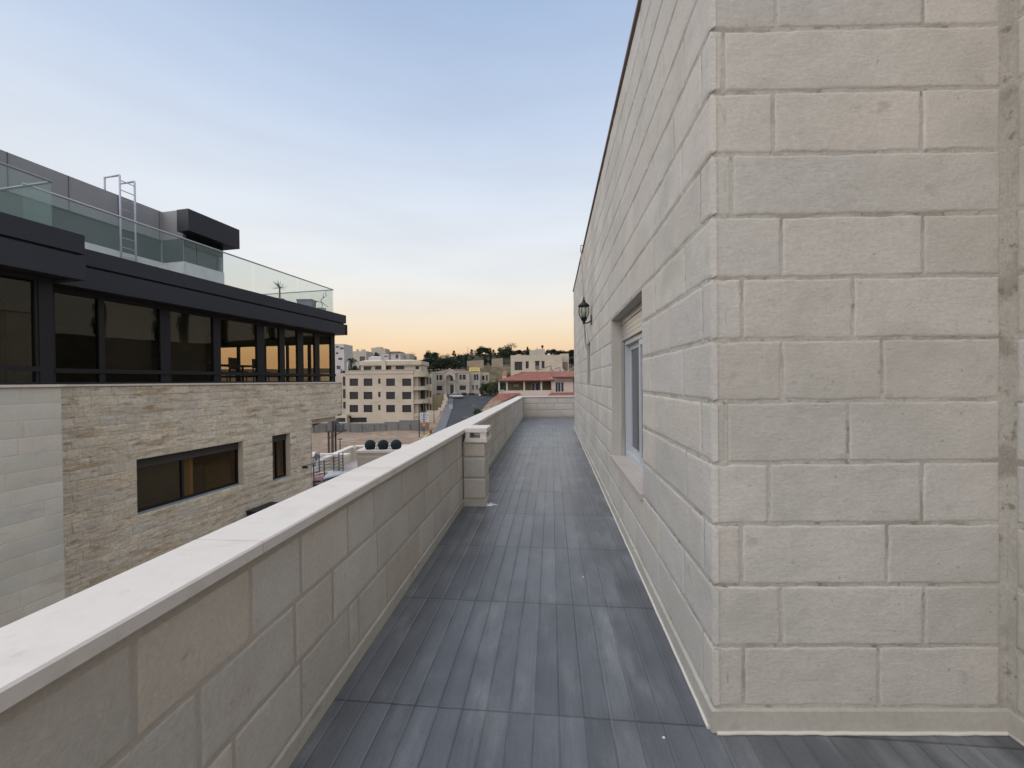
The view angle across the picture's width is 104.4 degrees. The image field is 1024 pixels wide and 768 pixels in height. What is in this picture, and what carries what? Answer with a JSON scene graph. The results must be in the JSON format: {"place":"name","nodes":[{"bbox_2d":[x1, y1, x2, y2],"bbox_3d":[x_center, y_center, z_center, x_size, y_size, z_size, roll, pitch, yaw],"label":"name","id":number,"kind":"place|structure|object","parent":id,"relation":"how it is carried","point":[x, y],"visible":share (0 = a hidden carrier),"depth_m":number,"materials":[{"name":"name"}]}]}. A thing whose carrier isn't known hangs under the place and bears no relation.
{"place":"outdoors","nodes":[
{"label":"outdoors","id":0,"kind":"place"},
{"bbox_2d":[0,0,637,368],"label":"sky","id":1,"kind":"structure","parent":0,"point":[433,166],"materials":[{"name":"blue"}]},
{"bbox_2d":[335,459,356,471],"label":"yard","id":2,"kind":"structure","parent":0,"point":[350,465],"depth_m":27.48,"materials":[{"name":"grey concrete"}]},
{"bbox_2d":[312,452,320,472],"bbox_3d":[-12.636,5.026,24.046,1.856,1.455,4.400,-1,1,-20],"label":"parked car","id":3,"kind":"object","parent":2,"relation":"on","point":[315,457],"visible":0.12,"depth_m":23.86,"materials":[{"name":"white paint"}]},
{"bbox_2d":[312,472,327,486],"bbox_3d":[-9.517,5.144,18.647,1.856,1.455,4.400,-1,1,-12],"label":"parked car","id":4,"kind":"object","parent":2,"relation":"on","point":[318,479],"visible":0.03,"depth_m":18.63,"materials":[{"name":"red paint"}]},
{"bbox_2d":[313,452,343,475],"bbox_3d":[-9.412,4.568,20.510,1.286,1.790,2.732,-1,1,-21],"label":"yard railing","id":5,"kind":"object","parent":2,"relation":"on","point":[338,463],"visible":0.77,"depth_m":21.02,"materials":[{"name":"metal"}]},
{"bbox_2d":[319,470,345,481],"bbox_3d":[-8.875,5.145,20.047,1.856,1.455,4.400,0,1,30],"label":"parked car","id":6,"kind":"object","parent":2,"relation":"on","point":[330,474],"visible":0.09,"depth_m":19.45,"materials":[{"name":"white paint"}]},
{"bbox_2d":[316,445,406,471],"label":"yard wall","id":7,"kind":"structure","parent":2,"relation":"on","point":[349,453],"depth_m":26.97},
{"bbox_2d":[356,446,404,466],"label":"entrance block","id":8,"kind":"structure","parent":2,"relation":"on","point":[364,456],"depth_m":24.24,"materials":[{"name":"stone"}]},
{"bbox_2d":[365,440,375,449],"bbox_3d":[-8.837,3.767,24.732,0.667,0.584,0.671,-1,1,0],"label":"topiary ball","id":9,"kind":"object","parent":8,"relation":"on","point":[369,444],"visible":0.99,"depth_m":24.50,"materials":[{"name":"green plant"}]},
{"bbox_2d":[378,440,388,449],"bbox_3d":[-8.027,3.758,24.732,0.667,0.584,0.671,-1,1,0],"label":"topiary ball","id":10,"kind":"object","parent":8,"relation":"on","point":[382,444],"visible":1,"depth_m":24.50,"materials":[{"name":"green plant"}]},
{"bbox_2d":[391,439,401,448],"bbox_3d":[-7.222,3.750,24.732,0.667,0.584,0.671,-1,1,0],"label":"topiary ball","id":11,"kind":"object","parent":8,"relation":"on","point":[396,444],"visible":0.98,"depth_m":24.50,"materials":[{"name":"green plant"}]},
{"bbox_2d":[221,354,573,452],"bbox_3d":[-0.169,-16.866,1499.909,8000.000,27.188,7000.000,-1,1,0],"label":"ground","id":12,"kind":"structure","parent":0,"point":[320,441],"depth_m":77.59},
{"bbox_2d":[0,150,346,627],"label":"modern stone building","id":13,"kind":"structure","parent":12,"relation":"on","point":[128,441],"depth_m":10.78,"materials":[{"name":"stone"}]},
{"bbox_2d":[0,270,335,384],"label":"window frame","id":14,"kind":"structure","parent":13,"relation":"in","point":[30,304],"depth_m":9.66,"materials":[{"name":"black metal"}]},
{"bbox_2d":[136,442,240,514],"bbox_3d":[-9.530,2.674,11.863,0.280,1.426,3.168,0,1,12],"label":"window","id":15,"kind":"structure","parent":13,"relation":"in","point":[180,456],"depth_m":11.64,"materials":[{"name":"black metal"}]},
{"bbox_2d":[196,358,211,381],"bbox_3d":[-11.931,-0.482,15.432,0.445,1.000,0.440,-1,1,-2],"label":"dining chair","id":16,"kind":"object","parent":13,"relation":"on","point":[208,361],"visible":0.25,"depth_m":15.26,"materials":[{"name":"black metal"}]},
{"bbox_2d":[200,364,251,381],"bbox_3d":[-11.067,-0.367,15.660,1.000,0.749,2.000,0,1,12],"label":"dining table","id":17,"kind":"object","parent":13,"relation":"on","point":[241,366],"visible":0.24,"depth_m":15.63,"materials":[{"name":"black metal"}]},
{"bbox_2d":[228,357,247,380],"bbox_3d":[-10.342,-0.494,14.995,0.445,1.000,0.440,-1,1,-2],"label":"dining chair","id":18,"kind":"object","parent":13,"relation":"on","point":[232,362],"visible":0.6,"depth_m":14.90,"materials":[{"name":"black metal"}]},
{"bbox_2d":[252,359,269,382],"bbox_3d":[-10.088,-0.505,15.963,0.445,1.000,0.440,-1,1,3],"label":"dining chair","id":19,"kind":"object","parent":13,"relation":"on","point":[253,363],"visible":0.31,"depth_m":15.79,"materials":[{"name":"black metal"}]},
{"bbox_2d":[273,281,285,299],"bbox_3d":[-9.222,-3.620,15.748,0.678,1.097,0.626,0,1,18],"label":"yucca plant","id":20,"kind":"object","parent":13,"relation":"on","point":[279,290],"visible":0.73,"depth_m":15.74,"materials":[{"name":"green plant"}]},
{"bbox_2d":[272,434,288,480],"bbox_3d":[-8.859,2.758,15.056,0.280,1.666,0.870,0,1,12],"label":"window","id":21,"kind":"structure","parent":13,"relation":"in","point":[276,438],"depth_m":15.11,"materials":[{"name":"black metal"}]},
{"bbox_2d":[296,299,316,307],"bbox_3d":[-8.703,-3.321,16.815,0.640,0.470,0.480,-1,1,0],"label":"roof planter","id":22,"kind":"object","parent":13,"relation":"on","point":[310,302],"visible":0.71,"depth_m":16.60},
{"bbox_2d":[315,291,327,309],"bbox_3d":[-8.817,-3.671,18.016,0.924,1.151,0.390,-1,1,0],"label":"bare potted shrub","id":23,"kind":"object","parent":13,"relation":"on","point":[323,303],"visible":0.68,"depth_m":18.00,"materials":[{"name":"brown plant"}]},
{"bbox_2d":[326,418,346,452],"bbox_3d":[-23.245,6.830,52.612,2.105,6.472,1.900,-1,1,0],"label":"transformer stand","id":24,"kind":"object","parent":12,"relation":"on","point":[333,427],"visible":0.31,"depth_m":52.05,"materials":[{"name":"grey metal"}]},
{"bbox_2d":[324,414,349,422],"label":"annexe","id":25,"kind":"structure","parent":12,"relation":"on","point":[344,418],"depth_m":91.81,"materials":[{"name":"beige stone"}]},
{"bbox_2d":[335,344,352,372],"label":"white tower house","id":26,"kind":"structure","parent":12,"relation":"on","point":[343,353],"depth_m":127.97,"materials":[{"name":"paint"}]},
{"bbox_2d":[347,358,357,369],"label":"palm tree","id":27,"kind":"object","parent":12,"relation":"on","point":[352,361],"visible":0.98,"depth_m":105.79,"materials":[{"name":"green plant"}]},
{"bbox_2d":[353,349,372,368],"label":"pale hill house","id":28,"kind":"structure","parent":12,"relation":"on","point":[361,355],"depth_m":149.93,"materials":[{"name":"stone"}]},
{"bbox_2d":[312,420,428,432],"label":"concrete boundary wall","id":29,"kind":"structure","parent":12,"relation":"on","point":[413,425],"depth_m":79.08,"materials":[{"name":"grey concrete"}]},
{"bbox_2d":[321,360,436,423],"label":"apartment building","id":30,"kind":"structure","parent":12,"relation":"on","point":[378,391],"depth_m":93.21,"materials":[{"name":"beige stone"}]},
{"bbox_2d":[350,378,357,385],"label":"window","id":31,"kind":"structure","parent":30,"relation":"in","point":[353,382],"depth_m":93.23,"materials":[{"name":"black glass"}]},
{"bbox_2d":[350,392,357,398],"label":"window","id":32,"kind":"structure","parent":30,"relation":"in","point":[353,395],"depth_m":93.26,"materials":[{"name":"grey glass"}]},
{"bbox_2d":[350,405,357,411],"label":"window","id":33,"kind":"structure","parent":30,"relation":"in","point":[353,408],"depth_m":93.30,"materials":[{"name":"grey glass"}]},
{"bbox_2d":[350,417,366,421],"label":"window","id":34,"kind":"structure","parent":30,"relation":"in","point":[360,419],"depth_m":93.33,"materials":[{"name":"black glass"}]},
{"bbox_2d":[364,378,371,385],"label":"window","id":35,"kind":"structure","parent":30,"relation":"in","point":[367,382],"depth_m":93.23,"materials":[{"name":"black glass"}]},
{"bbox_2d":[364,392,371,398],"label":"window","id":36,"kind":"structure","parent":30,"relation":"in","point":[367,395],"depth_m":93.26,"materials":[{"name":"grey glass"}]},
{"bbox_2d":[364,405,371,411],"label":"window","id":37,"kind":"structure","parent":30,"relation":"in","point":[367,408],"depth_m":93.30,"materials":[{"name":"grey glass"}]},
{"bbox_2d":[369,356,383,359],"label":"roof tank","id":38,"kind":"object","parent":30,"relation":"on","point":[376,358],"visible":0.88,"depth_m":98.45,"materials":[{"name":"white paint"}]},
{"bbox_2d":[386,378,394,385],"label":"window","id":39,"kind":"structure","parent":30,"relation":"in","point":[389,382],"depth_m":93.23,"materials":[{"name":"black glass"}]},
{"bbox_2d":[386,392,394,398],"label":"window","id":40,"kind":"structure","parent":30,"relation":"in","point":[389,395],"depth_m":93.26,"materials":[{"name":"grey glass"}]},
{"bbox_2d":[386,405,394,411],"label":"window","id":41,"kind":"structure","parent":30,"relation":"in","point":[389,408],"depth_m":93.30,"materials":[{"name":"grey glass"}]},
{"bbox_2d":[402,378,410,385],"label":"window","id":42,"kind":"structure","parent":30,"relation":"in","point":[405,382],"depth_m":93.23,"materials":[{"name":"black glass"}]},
{"bbox_2d":[402,392,410,398],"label":"window","id":43,"kind":"structure","parent":30,"relation":"in","point":[405,395],"depth_m":93.26,"materials":[{"name":"grey glass"}]},
{"bbox_2d":[402,405,410,411],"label":"window","id":44,"kind":"structure","parent":30,"relation":"in","point":[405,408],"depth_m":93.30,"materials":[{"name":"black glass"}]},
{"bbox_2d":[421,377,424,385],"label":"window","id":45,"kind":"structure","parent":30,"relation":"in","point":[422,378],"depth_m":96.90,"materials":[{"name":"black glass"}]},
{"bbox_2d":[421,390,424,397],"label":"window","id":46,"kind":"structure","parent":30,"relation":"in","point":[422,391],"depth_m":96.92,"materials":[{"name":"black glass"}]},
{"bbox_2d":[371,347,389,355],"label":"gabled hill house","id":47,"kind":"structure","parent":12,"relation":"on","point":[380,351],"depth_m":158.38,"materials":[{"name":"stone"}]},
{"bbox_2d":[382,354,388,359],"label":"white low house","id":48,"kind":"structure","parent":12,"relation":"on","point":[386,356],"depth_m":137.92,"materials":[{"name":"paint"}]},
{"bbox_2d":[388,351,404,359],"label":"bright white house","id":49,"kind":"structure","parent":12,"relation":"on","point":[396,355],"depth_m":134.92,"materials":[{"name":"paint"}]},
{"bbox_2d":[404,354,413,359],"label":"flat pale house","id":50,"kind":"structure","parent":12,"relation":"on","point":[409,356],"depth_m":140.14,"materials":[{"name":"stone"}]},
{"bbox_2d":[420,401,428,426],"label":"sign post","id":51,"kind":"object","parent":12,"relation":"on","point":[424,417],"visible":0.99,"depth_m":73.11,"materials":[{"name":"white metal"}]},
{"bbox_2d":[423,350,431,358],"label":"tree","id":52,"kind":"object","parent":12,"relation":"on","point":[427,354],"visible":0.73,"depth_m":222.24,"materials":[{"name":"green plant"}]},
{"bbox_2d":[422,357,434,363],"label":"tree","id":53,"kind":"object","parent":12,"relation":"on","point":[427,360],"visible":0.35,"depth_m":148.33,"materials":[{"name":"green plant"}]},
{"bbox_2d":[427,363,436,372],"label":"tree","id":54,"kind":"object","parent":12,"relation":"on","point":[430,366],"visible":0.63,"depth_m":147.33,"materials":[{"name":"green plant"}]},
{"bbox_2d":[429,352,437,358],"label":"tree","id":55,"kind":"object","parent":12,"relation":"on","point":[433,355],"visible":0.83,"depth_m":197.12,"materials":[{"name":"green plant"}]},
{"bbox_2d":[427,394,447,421],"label":"stepped retaining wall","id":56,"kind":"structure","parent":12,"relation":"on","point":[440,402],"depth_m":96.49,"materials":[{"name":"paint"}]},
{"bbox_2d":[432,356,446,370],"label":"tree","id":57,"kind":"object","parent":12,"relation":"on","point":[438,360],"visible":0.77,"depth_m":148.59,"materials":[{"name":"green plant"}]},
{"bbox_2d":[439,362,451,369],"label":"tree","id":58,"kind":"object","parent":12,"relation":"on","point":[442,366],"visible":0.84,"depth_m":147.33,"materials":[{"name":"green plant"}]},
{"bbox_2d":[441,357,453,366],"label":"tree","id":59,"kind":"object","parent":12,"relation":"on","point":[448,360],"visible":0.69,"depth_m":147.88,"materials":[{"name":"green plant"}]},
{"bbox_2d":[430,368,471,393],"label":"arched villa","id":60,"kind":"object","parent":12,"relation":"on","point":[450,381],"visible":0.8,"depth_m":107.00,"materials":[{"name":"stone"}]},
{"bbox_2d":[450,385,453,393],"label":"door","id":61,"kind":"structure","parent":60,"relation":"in","point":[451,386],"depth_m":106.95,"materials":[{"name":"grey glass"}]},
{"bbox_2d":[460,385,465,389],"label":"window","id":62,"kind":"structure","parent":60,"relation":"in","point":[462,387],"depth_m":107.26,"materials":[{"name":"grey glass"}]},
{"bbox_2d":[447,362,459,368],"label":"tree","id":63,"kind":"object","parent":12,"relation":"on","point":[454,365],"visible":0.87,"depth_m":147.52,"materials":[{"name":"green plant"}]},
{"bbox_2d":[450,356,461,364],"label":"tree","id":64,"kind":"object","parent":12,"relation":"on","point":[456,361],"visible":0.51,"depth_m":149.80,"materials":[{"name":"green plant"}]},
{"bbox_2d":[462,355,467,366],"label":"cypress tree","id":65,"kind":"object","parent":12,"relation":"on","point":[466,358],"visible":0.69,"depth_m":167.61,"materials":[{"name":"green plant"}]},
{"bbox_2d":[470,372,480,393],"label":"villa wing","id":66,"kind":"structure","parent":12,"relation":"on","point":[474,382],"depth_m":108.51,"materials":[{"name":"beige stone"}]},
{"bbox_2d":[469,367,479,371],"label":"roof sign","id":67,"kind":"object","parent":66,"relation":"on","point":[474,368],"visible":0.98,"depth_m":108.74,"materials":[{"name":"yellow paint"}]},
{"bbox_2d":[474,374,478,379],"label":"window","id":68,"kind":"structure","parent":66,"relation":"in","point":[476,376],"depth_m":108.74,"materials":[{"name":"grey glass"}]},
{"bbox_2d":[467,360,483,368],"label":"retaining wall","id":69,"kind":"structure","parent":12,"relation":"on","point":[478,363],"depth_m":158.50,"materials":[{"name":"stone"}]},
{"bbox_2d":[473,408,482,414],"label":"bush","id":70,"kind":"object","parent":12,"relation":"on","point":[476,411],"visible":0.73,"depth_m":65.66,"materials":[{"name":"green plant"}]},
{"bbox_2d":[476,346,484,355],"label":"tree","id":71,"kind":"object","parent":12,"relation":"on","point":[478,350],"visible":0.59,"depth_m":227.31,"materials":[{"name":"green plant"}]},
{"bbox_2d":[479,382,487,394],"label":"bush","id":72,"kind":"object","parent":12,"relation":"on","point":[483,384],"visible":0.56,"depth_m":104.95,"materials":[{"name":"green plant"}]},
{"bbox_2d":[424,352,546,369],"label":"hillside scrub","id":73,"kind":"object","parent":12,"relation":"on","point":[473,353],"visible":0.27,"depth_m":208.69,"materials":[{"name":"green plant"}]},
{"bbox_2d":[481,372,489,392],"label":"garden house","id":74,"kind":"structure","parent":12,"relation":"on","point":[485,377],"depth_m":112.00,"materials":[{"name":"stone"}]},
{"bbox_2d":[482,354,488,364],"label":"cypress tree","id":75,"kind":"object","parent":12,"relation":"on","point":[485,359],"visible":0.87,"depth_m":175.98,"materials":[{"name":"green plant"}]},
{"bbox_2d":[480,347,491,352],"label":"tree","id":76,"kind":"object","parent":12,"relation":"on","point":[486,350],"visible":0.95,"depth_m":223.56,"materials":[{"name":"green plant"}]},
{"bbox_2d":[485,381,491,395],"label":"bush","id":77,"kind":"object","parent":12,"relation":"on","point":[488,388],"visible":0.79,"depth_m":103.82,"materials":[{"name":"green plant"}]},
{"bbox_2d":[490,380,498,393],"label":"bush","id":78,"kind":"object","parent":12,"relation":"on","point":[494,389],"visible":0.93,"depth_m":102.04,"materials":[{"name":"green plant"}]},
{"bbox_2d":[492,358,502,366],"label":"retaining wall","id":79,"kind":"structure","parent":12,"relation":"on","point":[497,362],"depth_m":165.45,"materials":[{"name":"stone"}]},
{"bbox_2d":[498,378,505,391],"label":"bush","id":80,"kind":"object","parent":12,"relation":"on","point":[502,385],"visible":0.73,"depth_m":99.46,"materials":[{"name":"green plant"}]},
{"bbox_2d":[494,345,512,363],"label":"tree","id":81,"kind":"object","parent":12,"relation":"on","point":[507,351],"visible":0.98,"depth_m":184.46,"materials":[{"name":"green plant"}]},
{"bbox_2d":[512,350,522,354],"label":"tree","id":82,"kind":"object","parent":12,"relation":"on","point":[518,352],"visible":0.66,"depth_m":211.21,"materials":[{"name":"green plant"}]},
{"bbox_2d":[520,349,530,354],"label":"tree","id":83,"kind":"object","parent":12,"relation":"on","point":[526,352],"visible":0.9,"depth_m":208.54,"materials":[{"name":"green plant"}]},
{"bbox_2d":[492,370,573,403],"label":"red roofed house","id":84,"kind":"structure","parent":12,"relation":"on","point":[556,383],"depth_m":78.09,"materials":[{"name":"pink paint"}]},
{"bbox_2d":[532,383,538,389],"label":"window","id":85,"kind":"structure","parent":84,"relation":"in","point":[535,386],"depth_m":80.47,"materials":[{"name":"grey glass"}]},
{"bbox_2d":[555,382,563,391],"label":"window","id":86,"kind":"structure","parent":84,"relation":"in","point":[559,386],"depth_m":78.09,"materials":[{"name":"white glass"}]},
{"bbox_2d":[511,349,568,375],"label":"beige flat roofed house","id":87,"kind":"structure","parent":12,"relation":"on","point":[536,360],"depth_m":111.96,"materials":[{"name":"beige stone"}]},
{"bbox_2d":[515,362,521,369],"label":"window","id":88,"kind":"structure","parent":87,"relation":"in","point":[518,365],"depth_m":112.19,"materials":[{"name":"black glass"}]},
{"bbox_2d":[545,349,556,354],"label":"tree","id":89,"kind":"object","parent":12,"relation":"on","point":[552,351],"visible":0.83,"depth_m":217.91,"materials":[{"name":"green plant"}]},
{"bbox_2d":[554,350,565,354],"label":"tree","id":90,"kind":"object","parent":12,"relation":"on","point":[559,352],"visible":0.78,"depth_m":215.06,"materials":[{"name":"green plant"}]},
{"bbox_2d":[563,350,573,358],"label":"tree","id":91,"kind":"object","parent":12,"relation":"on","point":[570,353],"visible":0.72,"depth_m":199.05,"materials":[{"name":"green plant"}]},
{"bbox_2d":[569,357,573,366],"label":"tree","id":92,"kind":"object","parent":12,"relation":"on","point":[571,361],"visible":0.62,"depth_m":166.34,"materials":[{"name":"green plant"}]},
{"bbox_2d":[430,398,452,434],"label":"pavement","id":93,"kind":"structure","parent":0,"point":[444,419],"depth_m":86.07,"materials":[{"name":"grey concrete"}]},
{"bbox_2d":[438,393,496,427],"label":"road","id":94,"kind":"structure","parent":0,"point":[464,407],"depth_m":96.07,"materials":[{"name":"grey asphalt"}]},
{"bbox_2d":[449,393,463,397],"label":"parked car","id":95,"kind":"object","parent":94,"relation":"on","point":[455,395],"visible":1,"depth_m":102.26,"materials":[{"name":"white paint"}]},
{"bbox_3d":[3.700,5.965,5.670,10.568,8.495,21.662,-1,1,0],"label":"lower storey","id":96,"kind":"object","parent":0,"visible":0},
{"bbox_2d":[289,417,1023,767],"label":"terrace floor","id":97,"kind":"structure","parent":96,"relation":"on","point":[521,627],"depth_m":2.05,"materials":[{"name":"grey wood"}]},
{"bbox_2d":[0,396,523,767],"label":"terrace parapet","id":98,"kind":"structure","parent":97,"relation":"on","point":[246,642],"depth_m":1.33,"materials":[{"name":"stone"}]},
{"bbox_2d":[463,425,490,506],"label":"parapet pillar","id":99,"kind":"structure","parent":97,"relation":"on","point":[476,468],"depth_m":4.74,"materials":[{"name":"stone"}]},
{"bbox_2d":[517,396,574,416],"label":"end parapet","id":100,"kind":"structure","parent":97,"relation":"on","point":[548,406],"depth_m":16.10,"materials":[{"name":"stone"}]},
{"bbox_2d":[573,0,1023,746],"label":"limestone house","id":101,"kind":"structure","parent":97,"relation":"on","point":[799,398],"depth_m":1.67,"materials":[{"name":"grey stone"}]},
{"bbox_2d":[578,297,591,324],"bbox_3d":[1.236,-1.249,6.763,0.220,0.475,0.193,-1,1,-27],"label":"wall lantern","id":102,"kind":"object","parent":101,"relation":"attached to","point":[583,304],"depth_m":6.73,"materials":[{"name":"brown metal"}]},
{"bbox_2d":[580,245,589,380],"bbox_3d":[1.373,-1.456,7.514,0.111,2.928,1.747,0,1,8],"label":"hanging cable","id":103,"kind":"object","parent":101,"relation":"hanging from","point":[584,297],"visible":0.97,"depth_m":6.88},
{"bbox_2d":[587,289,643,499],"bbox_3d":[1.330,0.052,5.357,0.256,1.592,4.800,-1,1,6],"label":"window","id":104,"kind":"structure","parent":101,"relation":"in","point":[627,392],"depth_m":4.38,"materials":[{"name":"plastic"}]}
]}

